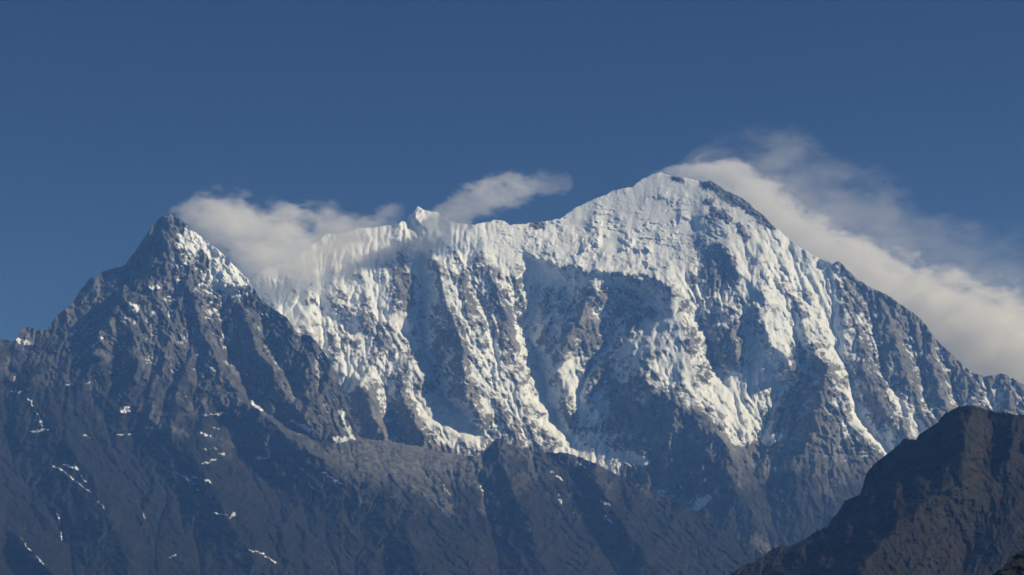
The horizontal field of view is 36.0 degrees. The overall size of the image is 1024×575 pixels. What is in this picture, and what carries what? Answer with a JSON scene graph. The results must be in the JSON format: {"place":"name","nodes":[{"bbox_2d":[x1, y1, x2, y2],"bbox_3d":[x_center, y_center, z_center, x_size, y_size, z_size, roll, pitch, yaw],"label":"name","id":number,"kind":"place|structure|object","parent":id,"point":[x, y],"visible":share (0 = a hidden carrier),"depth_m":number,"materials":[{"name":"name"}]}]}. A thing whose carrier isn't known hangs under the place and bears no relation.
{"place":"outdoors","nodes":[
{"label":"outdoors","id":0,"kind":"place"},
{"bbox_2d":[0,214,762,574],"bbox_3d":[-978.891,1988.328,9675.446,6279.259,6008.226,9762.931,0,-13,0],"label":"rock range","id":1,"kind":"object","parent":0,"point":[172,400],"visible":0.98,"depth_m":9541.80,"materials":[{"name":"grey stone"}]},
{"bbox_2d":[0,0,1023,383],"label":"sky","id":2,"kind":"structure","parent":0,"point":[883,139],"materials":[{"name":"blue"}]},
{"bbox_2d":[249,172,1023,554],"bbox_3d":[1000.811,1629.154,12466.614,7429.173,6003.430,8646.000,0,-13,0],"label":"snow massif","id":3,"kind":"structure","parent":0,"point":[735,366],"depth_m":12117.53,"materials":[{"name":"snow"}]},
{"bbox_2d":[730,405,1023,574],"bbox_3d":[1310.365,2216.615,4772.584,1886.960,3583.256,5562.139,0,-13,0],"label":"heath hill","id":4,"kind":"structure","parent":0,"point":[944,495],"depth_m":4241.73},
{"bbox_2d":[992,551,1023,574],"bbox_3d":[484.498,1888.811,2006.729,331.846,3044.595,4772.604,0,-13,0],"label":"hillside","id":5,"kind":"structure","parent":0,"point":[1014,565],"depth_m":1424.42,"materials":[{"name":"grey stone"}]}
]}

